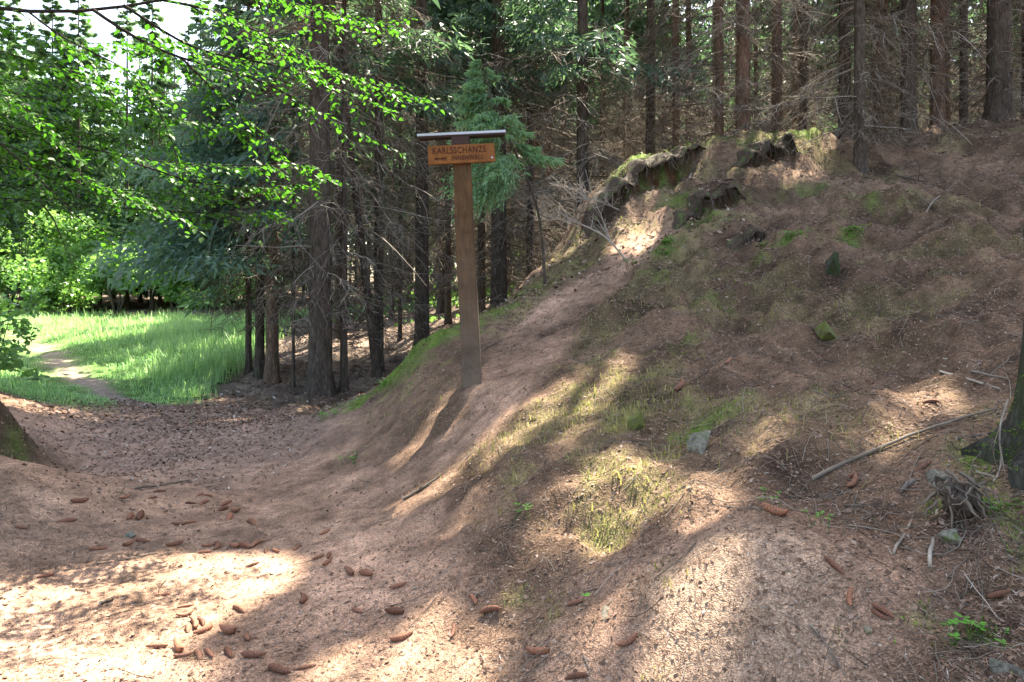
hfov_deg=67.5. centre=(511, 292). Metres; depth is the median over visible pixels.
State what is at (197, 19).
spruce tree
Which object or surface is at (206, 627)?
spruce cone
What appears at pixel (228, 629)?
spruce cone
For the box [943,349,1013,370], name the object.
stick
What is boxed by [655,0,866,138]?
spruce tree
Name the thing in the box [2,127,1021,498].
sparse grass
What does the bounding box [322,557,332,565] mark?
spruce cone
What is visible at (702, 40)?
spruce tree
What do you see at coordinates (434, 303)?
undergrowth
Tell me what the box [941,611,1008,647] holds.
seedling
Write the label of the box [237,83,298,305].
spruce tree
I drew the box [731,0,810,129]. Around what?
spruce tree
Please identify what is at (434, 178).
spruce tree
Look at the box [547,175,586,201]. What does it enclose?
dead branch
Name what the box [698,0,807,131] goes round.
spruce tree
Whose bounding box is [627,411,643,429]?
stone
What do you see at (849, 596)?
spruce cone
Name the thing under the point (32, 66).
beech tree
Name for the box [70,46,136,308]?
spruce tree
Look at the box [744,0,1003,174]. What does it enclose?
spruce tree
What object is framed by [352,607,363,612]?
spruce cone
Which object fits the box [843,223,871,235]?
seedling
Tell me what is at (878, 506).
twig litter
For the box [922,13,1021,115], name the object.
spruce tree
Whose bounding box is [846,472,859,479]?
spruce cone
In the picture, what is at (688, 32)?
spruce tree
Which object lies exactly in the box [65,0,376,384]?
spruce tree
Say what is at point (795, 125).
spruce tree
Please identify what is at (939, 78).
spruce tree
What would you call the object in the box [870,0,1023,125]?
spruce tree
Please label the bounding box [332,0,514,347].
spruce tree
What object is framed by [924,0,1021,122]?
spruce tree
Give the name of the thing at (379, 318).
spruce tree
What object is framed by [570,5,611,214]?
spruce tree
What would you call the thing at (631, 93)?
spruce tree
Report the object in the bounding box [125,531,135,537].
stone
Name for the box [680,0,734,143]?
spruce tree
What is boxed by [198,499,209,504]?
spruce cone
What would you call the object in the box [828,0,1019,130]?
spruce tree
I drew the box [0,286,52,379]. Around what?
meadow shrub
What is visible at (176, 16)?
sky
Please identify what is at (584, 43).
spruce tree
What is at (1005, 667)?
stone
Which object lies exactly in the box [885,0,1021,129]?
spruce tree
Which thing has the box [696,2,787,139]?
spruce tree
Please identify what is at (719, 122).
spruce tree
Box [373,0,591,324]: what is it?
spruce tree
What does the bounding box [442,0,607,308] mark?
spruce tree
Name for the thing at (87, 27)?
spruce tree
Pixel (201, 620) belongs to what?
spruce cone
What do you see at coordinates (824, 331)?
stone
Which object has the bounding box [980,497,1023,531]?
seedling
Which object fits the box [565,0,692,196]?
spruce tree
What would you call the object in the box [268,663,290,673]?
spruce cone
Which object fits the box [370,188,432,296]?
spruce tree
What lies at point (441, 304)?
spruce tree
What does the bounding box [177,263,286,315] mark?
hazel shrub
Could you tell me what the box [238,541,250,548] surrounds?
spruce cone
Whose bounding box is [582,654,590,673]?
stick
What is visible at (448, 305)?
spruce tree
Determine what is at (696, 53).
spruce tree
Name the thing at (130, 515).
spruce cone
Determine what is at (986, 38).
spruce tree
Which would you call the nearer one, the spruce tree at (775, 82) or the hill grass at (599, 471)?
the hill grass at (599, 471)
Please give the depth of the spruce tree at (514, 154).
43.06 m
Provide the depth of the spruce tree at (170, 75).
51.96 m
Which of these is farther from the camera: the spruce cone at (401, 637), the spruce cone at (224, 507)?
the spruce cone at (224, 507)
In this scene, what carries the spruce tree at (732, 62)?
on the ground at (346, 423)
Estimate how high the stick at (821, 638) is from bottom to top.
0.098 m
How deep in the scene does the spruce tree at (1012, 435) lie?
3.40 m
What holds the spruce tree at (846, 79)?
on the ground at (346, 423)
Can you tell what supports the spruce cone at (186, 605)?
on the ground at (346, 423)
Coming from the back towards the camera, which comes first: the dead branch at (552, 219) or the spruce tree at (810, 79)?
the spruce tree at (810, 79)
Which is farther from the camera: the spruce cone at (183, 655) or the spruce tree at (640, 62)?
the spruce tree at (640, 62)
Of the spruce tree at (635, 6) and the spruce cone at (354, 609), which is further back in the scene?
the spruce tree at (635, 6)
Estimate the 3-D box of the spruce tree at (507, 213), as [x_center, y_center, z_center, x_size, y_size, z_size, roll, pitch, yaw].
[-0.190,-10.366,20.668,4.528,22.568,4.608,0,0,30]
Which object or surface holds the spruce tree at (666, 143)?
on the ground at (346, 423)
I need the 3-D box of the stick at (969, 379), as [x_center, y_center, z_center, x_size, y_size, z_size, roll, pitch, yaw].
[2.689,0.510,4.525,0.022,0.067,0.464,0,0,-10]
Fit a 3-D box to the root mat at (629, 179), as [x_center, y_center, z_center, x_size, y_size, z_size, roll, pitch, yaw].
[1.946,-1.335,11.824,3.076,2.172,0.684,0,0,-34]
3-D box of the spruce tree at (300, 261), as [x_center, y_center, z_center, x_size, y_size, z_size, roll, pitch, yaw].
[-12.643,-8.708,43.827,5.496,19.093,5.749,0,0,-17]
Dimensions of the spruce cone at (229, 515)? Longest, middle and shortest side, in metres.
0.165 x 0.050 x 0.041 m
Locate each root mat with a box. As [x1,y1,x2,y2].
[562,143,709,248]
[672,184,746,229]
[725,226,766,250]
[732,132,797,167]
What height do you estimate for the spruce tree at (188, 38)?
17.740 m
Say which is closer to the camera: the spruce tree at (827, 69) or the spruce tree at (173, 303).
the spruce tree at (827, 69)
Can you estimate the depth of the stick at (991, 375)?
4.44 m
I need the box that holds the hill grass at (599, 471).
[476,216,838,681]
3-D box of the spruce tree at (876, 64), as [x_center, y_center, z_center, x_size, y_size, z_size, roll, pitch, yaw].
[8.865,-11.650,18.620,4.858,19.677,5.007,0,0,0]
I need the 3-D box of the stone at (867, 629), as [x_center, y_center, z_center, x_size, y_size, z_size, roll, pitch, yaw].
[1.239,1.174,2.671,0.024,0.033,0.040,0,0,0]
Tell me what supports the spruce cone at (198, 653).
on the ground at (346, 423)
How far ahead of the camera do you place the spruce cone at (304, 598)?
3.89 m
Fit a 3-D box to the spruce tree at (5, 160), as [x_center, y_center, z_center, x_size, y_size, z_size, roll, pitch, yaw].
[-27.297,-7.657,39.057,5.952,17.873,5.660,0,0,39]
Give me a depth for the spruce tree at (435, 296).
30.95 m
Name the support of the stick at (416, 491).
on the ground at (346, 423)
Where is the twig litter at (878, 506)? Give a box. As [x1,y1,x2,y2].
[0,120,1023,681]
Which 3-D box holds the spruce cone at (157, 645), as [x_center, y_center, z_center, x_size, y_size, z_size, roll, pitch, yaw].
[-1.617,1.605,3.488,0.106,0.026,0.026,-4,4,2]
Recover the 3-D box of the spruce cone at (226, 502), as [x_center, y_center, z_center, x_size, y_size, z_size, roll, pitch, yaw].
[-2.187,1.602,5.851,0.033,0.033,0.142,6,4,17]
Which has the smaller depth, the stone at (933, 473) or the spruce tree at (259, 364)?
the stone at (933, 473)
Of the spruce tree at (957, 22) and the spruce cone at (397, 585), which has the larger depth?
the spruce tree at (957, 22)
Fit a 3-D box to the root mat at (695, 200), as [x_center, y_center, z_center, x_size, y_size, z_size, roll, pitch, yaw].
[2.627,-0.979,10.554,1.447,1.103,0.630,0,0,-30]
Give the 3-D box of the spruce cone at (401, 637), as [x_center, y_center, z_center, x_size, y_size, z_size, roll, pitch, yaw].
[-0.487,1.524,3.398,0.108,0.030,0.031,-14,46,-13]
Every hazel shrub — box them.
[1,240,151,316]
[23,206,120,313]
[143,243,195,314]
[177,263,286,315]
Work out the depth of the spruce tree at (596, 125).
46.67 m
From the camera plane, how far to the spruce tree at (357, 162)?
24.90 m
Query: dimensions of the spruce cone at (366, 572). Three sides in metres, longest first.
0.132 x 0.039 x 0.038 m
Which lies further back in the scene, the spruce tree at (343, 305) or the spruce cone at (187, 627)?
the spruce tree at (343, 305)
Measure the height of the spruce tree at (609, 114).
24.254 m
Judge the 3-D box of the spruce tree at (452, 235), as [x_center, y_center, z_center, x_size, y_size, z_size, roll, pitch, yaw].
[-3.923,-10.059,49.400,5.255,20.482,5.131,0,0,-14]
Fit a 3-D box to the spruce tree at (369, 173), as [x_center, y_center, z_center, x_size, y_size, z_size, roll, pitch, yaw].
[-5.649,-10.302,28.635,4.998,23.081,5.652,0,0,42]
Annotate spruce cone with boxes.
[14,525,28,528]
[37,572,53,577]
[56,517,76,521]
[71,498,89,502]
[88,546,108,549]
[123,539,135,545]
[126,511,133,519]
[133,537,149,541]
[136,510,144,519]
[146,642,167,647]
[154,593,170,595]
[166,540,182,546]
[171,521,186,524]
[173,636,183,651]
[173,652,193,657]
[176,609,193,616]
[177,603,193,607]
[185,622,190,632]
[189,616,198,627]
[193,623,212,633]
[194,649,201,660]
[196,617,204,625]
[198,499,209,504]
[198,550,211,552]
[201,543,214,546]
[204,647,212,656]
[213,540,221,549]
[216,505,228,510]
[219,623,236,634]
[220,499,231,505]
[224,646,231,657]
[226,512,232,520]
[228,542,238,547]
[230,505,240,512]
[233,604,245,612]
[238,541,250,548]
[240,651,266,657]
[244,632,249,640]
[246,518,255,525]
[246,562,258,566]
[251,539,262,546]
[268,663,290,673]
[293,664,315,669]
[299,592,307,603]
[312,553,323,558]
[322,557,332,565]
[345,565,354,574]
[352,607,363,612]
[358,569,372,575]
[384,607,404,614]
[389,581,406,588]
[390,630,412,640]
[450,623,455,636]
[469,594,476,604]
[479,605,501,613]
[526,646,549,655]
[565,672,589,679]
[566,599,584,605]
[615,632,637,645]
[674,378,684,390]
[761,502,788,515]
[823,555,843,574]
[845,473,857,486]
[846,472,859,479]
[846,586,852,605]
[870,608,889,619]
[872,603,894,617]
[914,460,931,471]
[922,399,939,403]
[987,590,1010,598]
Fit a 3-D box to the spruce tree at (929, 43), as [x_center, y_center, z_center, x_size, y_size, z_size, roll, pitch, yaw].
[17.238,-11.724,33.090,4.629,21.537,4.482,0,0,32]
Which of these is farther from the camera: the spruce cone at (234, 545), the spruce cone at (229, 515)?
the spruce cone at (229, 515)
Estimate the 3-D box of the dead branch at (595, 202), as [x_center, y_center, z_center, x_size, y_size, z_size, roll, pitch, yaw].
[1.037,-1.226,9.834,0.473,1.094,0.483,0,0,0]
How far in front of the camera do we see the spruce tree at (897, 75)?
36.48 m
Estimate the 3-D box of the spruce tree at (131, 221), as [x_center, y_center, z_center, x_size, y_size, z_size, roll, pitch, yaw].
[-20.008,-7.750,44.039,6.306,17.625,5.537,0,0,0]
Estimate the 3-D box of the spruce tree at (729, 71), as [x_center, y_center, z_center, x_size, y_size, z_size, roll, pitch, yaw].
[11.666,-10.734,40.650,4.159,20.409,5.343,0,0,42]
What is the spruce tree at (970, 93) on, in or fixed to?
on the ground at (346, 423)
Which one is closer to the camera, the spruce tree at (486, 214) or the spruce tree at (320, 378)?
the spruce tree at (320, 378)
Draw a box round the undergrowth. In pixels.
[243,237,554,326]
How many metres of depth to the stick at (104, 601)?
3.98 m
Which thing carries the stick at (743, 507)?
on the ground at (346, 423)
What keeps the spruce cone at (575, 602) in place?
on the ground at (346, 423)
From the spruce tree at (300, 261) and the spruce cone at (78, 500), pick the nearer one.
the spruce cone at (78, 500)
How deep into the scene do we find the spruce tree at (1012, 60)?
29.28 m
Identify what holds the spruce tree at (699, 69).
on the ground at (346, 423)
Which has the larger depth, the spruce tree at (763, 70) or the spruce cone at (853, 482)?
the spruce tree at (763, 70)
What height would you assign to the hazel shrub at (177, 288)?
3.623 m
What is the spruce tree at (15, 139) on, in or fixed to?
on the ground at (346, 423)
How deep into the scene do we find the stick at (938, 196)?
9.13 m
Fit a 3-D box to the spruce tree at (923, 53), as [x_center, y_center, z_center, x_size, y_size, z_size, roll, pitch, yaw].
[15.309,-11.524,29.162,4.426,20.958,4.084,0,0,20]
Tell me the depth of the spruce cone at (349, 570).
4.20 m
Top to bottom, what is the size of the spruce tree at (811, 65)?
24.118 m
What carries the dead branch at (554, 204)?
on the ground at (346, 423)
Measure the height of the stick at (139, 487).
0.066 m
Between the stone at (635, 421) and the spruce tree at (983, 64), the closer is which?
the stone at (635, 421)
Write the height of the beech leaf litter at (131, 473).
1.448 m
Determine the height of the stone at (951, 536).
0.066 m
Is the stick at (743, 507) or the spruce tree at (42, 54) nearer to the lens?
the stick at (743, 507)
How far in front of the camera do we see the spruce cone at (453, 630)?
3.41 m
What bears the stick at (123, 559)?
on the ground at (346, 423)
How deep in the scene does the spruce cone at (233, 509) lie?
5.64 m
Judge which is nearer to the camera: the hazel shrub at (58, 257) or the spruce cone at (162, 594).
the spruce cone at (162, 594)
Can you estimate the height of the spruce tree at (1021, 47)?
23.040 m
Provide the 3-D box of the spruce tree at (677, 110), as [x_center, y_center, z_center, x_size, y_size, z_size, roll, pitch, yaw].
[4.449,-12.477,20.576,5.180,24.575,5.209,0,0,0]
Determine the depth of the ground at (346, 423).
4.93 m
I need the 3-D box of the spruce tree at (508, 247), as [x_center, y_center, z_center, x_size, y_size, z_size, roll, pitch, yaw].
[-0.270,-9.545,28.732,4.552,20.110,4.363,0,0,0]
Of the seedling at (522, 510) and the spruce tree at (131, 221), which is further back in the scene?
the spruce tree at (131, 221)
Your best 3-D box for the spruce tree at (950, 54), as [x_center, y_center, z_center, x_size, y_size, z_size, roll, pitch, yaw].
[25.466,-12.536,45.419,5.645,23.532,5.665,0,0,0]
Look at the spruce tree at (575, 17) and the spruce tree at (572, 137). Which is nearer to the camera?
the spruce tree at (575, 17)
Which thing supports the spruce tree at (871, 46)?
on the ground at (346, 423)
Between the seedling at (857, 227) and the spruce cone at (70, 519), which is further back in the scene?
the seedling at (857, 227)
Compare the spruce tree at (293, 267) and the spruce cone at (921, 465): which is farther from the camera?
the spruce tree at (293, 267)
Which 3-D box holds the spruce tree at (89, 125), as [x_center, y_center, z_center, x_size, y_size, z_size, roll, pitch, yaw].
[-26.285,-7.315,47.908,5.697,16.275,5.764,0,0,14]
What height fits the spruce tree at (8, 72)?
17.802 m
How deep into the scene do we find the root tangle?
3.05 m
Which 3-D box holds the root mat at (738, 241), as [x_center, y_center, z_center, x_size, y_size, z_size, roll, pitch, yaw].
[2.667,-0.385,8.958,0.765,0.844,0.724,0,0,0]
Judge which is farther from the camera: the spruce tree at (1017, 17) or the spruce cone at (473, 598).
the spruce tree at (1017, 17)
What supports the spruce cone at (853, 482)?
on the ground at (346, 423)
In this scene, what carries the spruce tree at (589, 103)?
on the ground at (346, 423)
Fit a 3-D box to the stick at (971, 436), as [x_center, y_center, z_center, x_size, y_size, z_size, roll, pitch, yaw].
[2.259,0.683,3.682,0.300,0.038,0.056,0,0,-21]
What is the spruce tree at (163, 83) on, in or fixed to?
on the ground at (346, 423)
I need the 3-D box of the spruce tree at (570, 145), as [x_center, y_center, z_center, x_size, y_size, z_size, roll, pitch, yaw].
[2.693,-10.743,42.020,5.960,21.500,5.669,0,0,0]
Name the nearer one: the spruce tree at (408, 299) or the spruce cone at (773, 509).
the spruce cone at (773, 509)
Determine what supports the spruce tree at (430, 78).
on the ground at (346, 423)
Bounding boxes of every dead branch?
[509,187,567,230]
[520,187,627,263]
[529,209,579,226]
[537,190,586,225]
[538,196,579,224]
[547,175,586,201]
[550,174,619,217]
[573,177,591,194]
[576,155,609,238]
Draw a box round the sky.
[0,0,978,279]
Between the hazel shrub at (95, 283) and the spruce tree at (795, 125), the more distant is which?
the hazel shrub at (95, 283)
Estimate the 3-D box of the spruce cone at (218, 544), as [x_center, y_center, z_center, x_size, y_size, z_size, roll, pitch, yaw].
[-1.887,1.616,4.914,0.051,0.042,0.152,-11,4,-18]
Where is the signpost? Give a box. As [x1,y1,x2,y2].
[417,130,505,387]
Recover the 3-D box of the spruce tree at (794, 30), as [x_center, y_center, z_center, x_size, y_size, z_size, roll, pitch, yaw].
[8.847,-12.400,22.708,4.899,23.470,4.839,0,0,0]
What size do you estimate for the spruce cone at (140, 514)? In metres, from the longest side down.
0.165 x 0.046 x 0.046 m
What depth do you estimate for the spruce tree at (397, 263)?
47.61 m
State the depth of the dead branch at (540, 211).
11.34 m
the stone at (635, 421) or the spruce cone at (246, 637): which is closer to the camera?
the spruce cone at (246, 637)
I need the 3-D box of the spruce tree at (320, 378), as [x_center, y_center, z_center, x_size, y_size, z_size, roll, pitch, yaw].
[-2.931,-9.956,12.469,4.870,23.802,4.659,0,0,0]
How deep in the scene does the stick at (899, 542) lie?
3.06 m
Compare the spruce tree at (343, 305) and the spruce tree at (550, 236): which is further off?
the spruce tree at (550, 236)
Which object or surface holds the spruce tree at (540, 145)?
on the ground at (346, 423)
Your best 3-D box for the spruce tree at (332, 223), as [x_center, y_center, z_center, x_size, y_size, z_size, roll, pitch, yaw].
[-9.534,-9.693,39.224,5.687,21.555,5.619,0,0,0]
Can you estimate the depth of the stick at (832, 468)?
3.90 m
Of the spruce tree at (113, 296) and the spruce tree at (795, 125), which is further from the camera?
the spruce tree at (113, 296)
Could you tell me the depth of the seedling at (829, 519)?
3.25 m
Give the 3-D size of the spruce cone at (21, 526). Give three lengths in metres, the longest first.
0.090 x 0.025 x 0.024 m
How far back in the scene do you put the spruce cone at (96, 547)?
4.66 m
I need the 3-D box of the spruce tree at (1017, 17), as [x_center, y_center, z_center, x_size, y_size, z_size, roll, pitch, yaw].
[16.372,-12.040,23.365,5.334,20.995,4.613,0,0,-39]
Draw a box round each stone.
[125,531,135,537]
[600,604,609,620]
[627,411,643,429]
[687,430,710,454]
[814,321,837,340]
[825,251,839,276]
[862,625,871,633]
[900,479,917,492]
[926,469,950,482]
[938,529,961,543]
[989,657,1023,677]
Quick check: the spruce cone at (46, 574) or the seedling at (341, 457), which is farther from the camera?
the seedling at (341, 457)
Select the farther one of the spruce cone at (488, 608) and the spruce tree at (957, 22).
the spruce tree at (957, 22)
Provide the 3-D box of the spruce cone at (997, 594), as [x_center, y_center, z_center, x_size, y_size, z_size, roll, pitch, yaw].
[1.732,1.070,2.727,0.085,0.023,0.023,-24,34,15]
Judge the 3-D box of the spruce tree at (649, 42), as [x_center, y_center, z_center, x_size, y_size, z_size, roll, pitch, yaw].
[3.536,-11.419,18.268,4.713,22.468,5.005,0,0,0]
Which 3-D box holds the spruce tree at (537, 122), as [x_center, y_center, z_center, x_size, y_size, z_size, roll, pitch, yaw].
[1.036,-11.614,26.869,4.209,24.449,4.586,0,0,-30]
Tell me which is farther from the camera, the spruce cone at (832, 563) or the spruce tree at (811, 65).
the spruce tree at (811, 65)
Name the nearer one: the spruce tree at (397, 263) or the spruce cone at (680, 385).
the spruce cone at (680, 385)
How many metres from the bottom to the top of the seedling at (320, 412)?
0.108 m
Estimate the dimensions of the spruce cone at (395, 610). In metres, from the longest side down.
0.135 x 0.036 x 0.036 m
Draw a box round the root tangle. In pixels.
[914,469,1020,530]
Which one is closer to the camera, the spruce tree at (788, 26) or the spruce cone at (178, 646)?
the spruce cone at (178, 646)
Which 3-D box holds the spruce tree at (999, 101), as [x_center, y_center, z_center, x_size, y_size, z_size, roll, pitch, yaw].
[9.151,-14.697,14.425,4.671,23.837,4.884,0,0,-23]
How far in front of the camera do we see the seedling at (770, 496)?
3.45 m
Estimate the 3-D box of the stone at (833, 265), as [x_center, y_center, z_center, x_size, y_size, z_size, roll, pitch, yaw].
[3.002,-0.246,7.189,0.164,0.292,0.268,0,0,-13]
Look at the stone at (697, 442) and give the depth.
4.22 m
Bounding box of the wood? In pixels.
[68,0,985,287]
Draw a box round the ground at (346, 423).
[0,119,1023,681]
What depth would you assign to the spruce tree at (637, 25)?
26.23 m
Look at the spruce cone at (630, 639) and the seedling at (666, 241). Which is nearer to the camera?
the spruce cone at (630, 639)
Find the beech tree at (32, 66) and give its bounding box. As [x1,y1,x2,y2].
[0,0,444,274]
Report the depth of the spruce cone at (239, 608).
3.89 m
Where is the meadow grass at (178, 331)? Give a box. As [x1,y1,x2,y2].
[0,303,308,422]
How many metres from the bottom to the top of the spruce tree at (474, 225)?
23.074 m
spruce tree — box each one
[0,0,23,295]
[0,0,101,312]
[0,19,69,309]
[0,27,43,280]
[1,0,38,306]
[4,33,16,297]
[25,0,131,312]
[36,44,75,183]
[58,51,124,302]
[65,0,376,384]
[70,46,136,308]
[82,0,157,308]
[97,0,188,309]
[101,92,135,298]
[107,25,169,302]
[121,47,168,306]
[126,3,357,375]
[128,0,339,379]
[134,32,176,305]
[145,25,193,188]
[145,44,178,296]
[160,0,254,308]
[164,0,220,306]
[192,0,404,396]
[227,1,352,387]
[237,0,449,392]
[237,0,457,377]
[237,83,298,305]
[253,29,333,297]
[254,0,389,300]
[264,0,433,339]
[278,0,471,371]
[278,22,367,302]
[283,27,355,303]
[296,0,429,310]
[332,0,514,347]
[347,3,437,319]
[349,38,413,291]
[353,7,437,306]
[356,0,450,340]
[364,13,451,304]
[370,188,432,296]
[372,0,464,300]
[372,1,485,313]
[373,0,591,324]
[384,212,429,291]
[391,0,514,324]
[396,2,454,272]
[396,2,489,298]
[408,0,563,313]
[415,103,526,279]
[429,39,526,286]
[431,34,508,286]
[431,70,486,287]
[437,3,563,290]
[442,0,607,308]
[472,0,706,268]
[485,0,605,275]
[485,9,540,291]
[485,34,524,260]
[505,0,591,266]
[506,7,606,298]
[510,0,630,249]
[510,49,575,272]
[512,28,573,269]
[513,23,553,268]
[521,13,606,240]
[539,0,680,216]
[540,3,616,248]
[541,1,623,239]
[554,13,598,214]
[563,0,671,215]
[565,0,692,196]
[569,0,724,201]
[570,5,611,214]
[588,0,643,180]
[588,0,657,180]
[588,55,655,164]
[589,0,685,180]
[595,0,667,160]
[598,0,702,172]
[605,0,736,153]
[608,0,752,168]
[617,0,700,147]
[621,0,849,150]
[635,0,764,148]
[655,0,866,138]
[655,2,711,144]
[658,0,724,141]
[669,0,771,134]
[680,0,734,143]
[684,0,797,142]
[693,4,770,128]
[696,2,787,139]
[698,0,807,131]
[704,0,851,131]
[704,0,899,136]
[707,3,759,128]
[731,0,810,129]
[733,0,791,126]
[734,0,865,130]
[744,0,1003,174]
[750,2,853,131]
[751,0,962,138]
[759,0,853,133]
[761,0,837,127]
[764,0,837,131]
[789,18,837,122]
[790,0,853,132]
[792,0,978,137]
[797,0,929,137]
[807,0,929,135]
[820,0,951,131]
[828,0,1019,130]
[833,0,957,131]
[843,0,1023,125]
[851,0,929,111]
[867,0,957,119]
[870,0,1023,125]
[873,0,1023,122]
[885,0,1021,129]
[889,1,969,126]
[898,0,983,130]
[899,0,983,117]
[920,3,1020,124]
[922,0,1023,118]
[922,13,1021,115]
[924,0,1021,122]
[952,23,1017,114]
[956,0,1020,111]
[957,4,1020,109]
[961,227,1023,489]
[969,0,1021,106]
[1012,2,1021,118]
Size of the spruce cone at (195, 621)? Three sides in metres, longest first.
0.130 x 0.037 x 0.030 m
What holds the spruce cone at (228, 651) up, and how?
on the ground at (346, 423)
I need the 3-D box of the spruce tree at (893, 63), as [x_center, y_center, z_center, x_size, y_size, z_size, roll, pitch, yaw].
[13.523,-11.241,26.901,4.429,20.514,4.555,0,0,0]
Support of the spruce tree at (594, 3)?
on the ground at (346, 423)
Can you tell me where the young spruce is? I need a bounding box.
[437,59,566,284]
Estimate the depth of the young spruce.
9.45 m
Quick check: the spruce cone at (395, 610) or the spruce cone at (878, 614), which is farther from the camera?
the spruce cone at (395, 610)
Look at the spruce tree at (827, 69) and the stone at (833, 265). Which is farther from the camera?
the spruce tree at (827, 69)
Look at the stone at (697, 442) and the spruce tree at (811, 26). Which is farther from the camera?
the spruce tree at (811, 26)
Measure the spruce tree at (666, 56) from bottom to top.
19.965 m
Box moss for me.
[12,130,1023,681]
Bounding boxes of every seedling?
[317,410,338,420]
[337,455,356,463]
[515,502,532,522]
[661,238,670,246]
[757,487,781,510]
[780,231,809,239]
[801,510,833,533]
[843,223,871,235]
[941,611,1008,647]
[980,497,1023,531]
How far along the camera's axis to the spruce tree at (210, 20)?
40.72 m
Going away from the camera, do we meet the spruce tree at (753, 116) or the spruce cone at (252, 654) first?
the spruce cone at (252, 654)
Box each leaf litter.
[0,391,340,530]
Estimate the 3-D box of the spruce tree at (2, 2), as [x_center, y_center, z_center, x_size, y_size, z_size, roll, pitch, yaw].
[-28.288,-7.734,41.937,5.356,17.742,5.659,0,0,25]
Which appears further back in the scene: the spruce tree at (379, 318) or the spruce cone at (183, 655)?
the spruce tree at (379, 318)
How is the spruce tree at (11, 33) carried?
on the ground at (346, 423)
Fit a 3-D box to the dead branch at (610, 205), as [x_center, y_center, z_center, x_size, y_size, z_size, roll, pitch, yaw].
[1.019,-1.351,11.026,1.166,0.674,0.475,0,0,-17]
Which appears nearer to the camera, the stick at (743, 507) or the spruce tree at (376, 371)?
the stick at (743, 507)
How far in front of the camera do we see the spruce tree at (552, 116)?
33.46 m
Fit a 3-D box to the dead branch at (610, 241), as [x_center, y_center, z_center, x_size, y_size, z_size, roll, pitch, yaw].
[0.816,-0.898,9.980,1.449,1.057,0.564,0,0,18]
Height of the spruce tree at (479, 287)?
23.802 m
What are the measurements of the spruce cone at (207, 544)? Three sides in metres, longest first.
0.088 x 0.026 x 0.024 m
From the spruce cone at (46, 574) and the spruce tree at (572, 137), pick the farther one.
the spruce tree at (572, 137)
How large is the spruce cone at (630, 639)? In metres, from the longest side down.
0.098 x 0.033 x 0.026 m
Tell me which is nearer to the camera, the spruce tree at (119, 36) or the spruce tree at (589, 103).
the spruce tree at (589, 103)
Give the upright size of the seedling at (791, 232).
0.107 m
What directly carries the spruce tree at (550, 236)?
on the ground at (346, 423)
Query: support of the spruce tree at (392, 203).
on the ground at (346, 423)
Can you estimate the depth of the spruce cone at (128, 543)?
4.81 m
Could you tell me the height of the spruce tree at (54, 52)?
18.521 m
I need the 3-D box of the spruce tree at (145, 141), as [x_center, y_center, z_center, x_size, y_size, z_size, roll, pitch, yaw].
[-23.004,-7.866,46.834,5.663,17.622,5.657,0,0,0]
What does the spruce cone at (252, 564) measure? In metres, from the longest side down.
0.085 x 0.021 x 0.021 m
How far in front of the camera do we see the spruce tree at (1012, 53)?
32.25 m
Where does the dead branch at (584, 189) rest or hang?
on the ground at (346, 423)
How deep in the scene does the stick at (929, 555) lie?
2.96 m
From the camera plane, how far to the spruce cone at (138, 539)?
4.90 m
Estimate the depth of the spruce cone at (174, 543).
4.86 m
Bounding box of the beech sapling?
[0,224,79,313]
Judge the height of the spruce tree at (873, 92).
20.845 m
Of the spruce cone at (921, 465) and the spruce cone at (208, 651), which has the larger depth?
the spruce cone at (921, 465)
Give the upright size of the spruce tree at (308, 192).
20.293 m
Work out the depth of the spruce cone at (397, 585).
3.88 m
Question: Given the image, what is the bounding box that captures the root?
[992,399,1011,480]
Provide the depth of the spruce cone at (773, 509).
3.39 m
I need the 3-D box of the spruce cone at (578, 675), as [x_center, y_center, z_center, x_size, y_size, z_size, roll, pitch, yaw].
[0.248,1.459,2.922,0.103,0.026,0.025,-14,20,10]
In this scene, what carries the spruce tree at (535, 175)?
on the ground at (346, 423)
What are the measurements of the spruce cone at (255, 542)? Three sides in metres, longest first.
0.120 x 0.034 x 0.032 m
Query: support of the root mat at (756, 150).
on the ground at (346, 423)
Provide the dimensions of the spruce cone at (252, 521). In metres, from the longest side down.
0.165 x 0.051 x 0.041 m
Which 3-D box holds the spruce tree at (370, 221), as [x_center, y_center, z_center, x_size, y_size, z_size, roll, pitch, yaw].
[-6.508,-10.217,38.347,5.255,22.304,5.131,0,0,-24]
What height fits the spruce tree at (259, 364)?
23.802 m
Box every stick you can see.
[96,553,154,564]
[99,598,112,604]
[133,479,189,489]
[402,473,441,499]
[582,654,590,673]
[726,506,763,508]
[809,623,845,674]
[811,407,996,480]
[887,117,968,192]
[892,516,912,553]
[899,172,984,219]
[927,509,938,566]
[939,370,999,389]
[942,355,1010,379]
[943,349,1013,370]
[956,430,993,439]
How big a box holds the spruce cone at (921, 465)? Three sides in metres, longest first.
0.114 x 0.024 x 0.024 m

